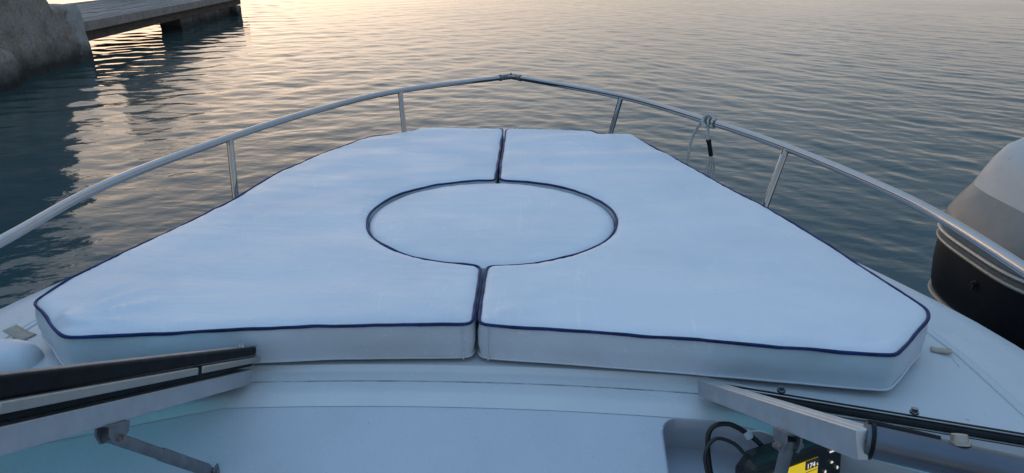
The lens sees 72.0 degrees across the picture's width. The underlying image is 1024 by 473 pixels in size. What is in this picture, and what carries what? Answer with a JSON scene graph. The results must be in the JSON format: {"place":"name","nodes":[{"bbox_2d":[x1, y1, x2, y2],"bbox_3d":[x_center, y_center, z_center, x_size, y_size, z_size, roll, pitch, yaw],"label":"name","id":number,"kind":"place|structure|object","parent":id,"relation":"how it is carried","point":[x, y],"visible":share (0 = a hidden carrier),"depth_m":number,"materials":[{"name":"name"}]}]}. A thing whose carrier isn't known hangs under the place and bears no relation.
{"place":"outdoors","nodes":[
{"label":"outdoors","id":0,"kind":"place"},
{"bbox_2d":[0,0,1023,384],"bbox_3d":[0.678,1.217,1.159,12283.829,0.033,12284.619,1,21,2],"label":"water","id":1,"kind":"structure","parent":0,"point":[922,100],"depth_m":8.50,"materials":[{"name":"blue liquid"}]},
{"bbox_2d":[0,48,23,91],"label":"boulder","id":2,"kind":"object","parent":1,"relation":"in","point":[11,77],"visible":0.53,"depth_m":8.88,"materials":[{"name":"stone"}]},
{"bbox_2d":[0,0,82,80],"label":"quay wall","id":3,"kind":"structure","parent":1,"relation":"in","point":[38,37],"depth_m":9.96,"materials":[{"name":"concrete"}]},
{"bbox_2d":[62,4,93,61],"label":"corner block","id":4,"kind":"structure","parent":3,"relation":"attached to","point":[74,18],"depth_m":11.16,"materials":[{"name":"concrete"}]},
{"bbox_2d":[66,0,241,40],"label":"jetty","id":5,"kind":"object","parent":1,"relation":"in","point":[103,18],"visible":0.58,"depth_m":15.11,"materials":[{"name":"grey wood"}]},
{"bbox_2d":[0,73,1023,472],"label":"motorboat","id":6,"kind":"object","parent":1,"relation":"on","point":[234,409],"visible":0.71,"depth_m":1.17,"materials":[{"name":"paint"}]},
{"bbox_2d":[3,324,36,339],"bbox_3d":[-0.967,0.189,1.383,0.055,0.011,0.028,9,23,20],"label":"tape scrap","id":7,"kind":"object","parent":6,"relation":"on","point":[16,331],"visible":0.91,"depth_m":1.38,"materials":[{"name":"white plastic"}]},
{"bbox_2d":[0,344,260,420],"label":"folding window","id":8,"kind":"structure","parent":6,"relation":"in","point":[25,392],"depth_m":0.86,"materials":[{"name":"glass"}]},
{"bbox_2d":[33,127,503,364],"bbox_3d":[-0.461,-0.099,1.975,0.839,0.092,1.657,1,21,2],"label":"sun pad cushion","id":9,"kind":"object","parent":6,"relation":"on","point":[297,262],"visible":0.95,"depth_m":1.41,"materials":[{"name":"leather"}]},
{"bbox_2d":[369,183,613,283],"bbox_3d":[-0.050,-0.021,1.801,0.622,0.075,0.622,1,21,2],"label":"hatch cushion","id":10,"kind":"object","parent":6,"relation":"on","point":[483,226],"visible":0.8,"depth_m":1.73,"materials":[{"name":"leather"}]},
{"bbox_2d":[686,113,717,178],"bbox_3d":[0.616,-0.294,2.335,0.056,0.243,0.138,-12,25,-29],"label":"mooring rope","id":11,"kind":"object","parent":6,"relation":"on","point":[711,159],"visible":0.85,"depth_m":2.29,"materials":[{"name":"fabric"}]},
{"bbox_2d":[478,129,930,390],"bbox_3d":[0.374,-0.079,1.949,0.861,0.086,1.642,1,21,2],"label":"sun pad cushion","id":12,"kind":"object","parent":6,"relation":"on","point":[683,268],"visible":0.97,"depth_m":1.37,"materials":[{"name":"leather"}]},
{"bbox_2d":[703,421,840,472],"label":"charger","id":13,"kind":"object","parent":6,"relation":"in","point":[810,457],"visible":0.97,"depth_m":1.05,"materials":[{"name":"black plastic"}]},
{"bbox_2d":[931,346,951,353],"bbox_3d":[0.823,0.218,1.349,0.035,0.005,0.020,11,24,25],"label":"tape scrap","id":14,"kind":"object","parent":6,"relation":"on","point":[941,350],"visible":1,"depth_m":1.35,"materials":[{"name":"white plastic"}]},
{"bbox_2d":[928,138,1023,349],"bbox_3d":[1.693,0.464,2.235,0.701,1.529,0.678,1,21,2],"label":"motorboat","id":15,"kind":"object","parent":1,"relation":"in","point":[971,281],"visible":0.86,"depth_m":2.06,"materials":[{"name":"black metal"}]}
]}

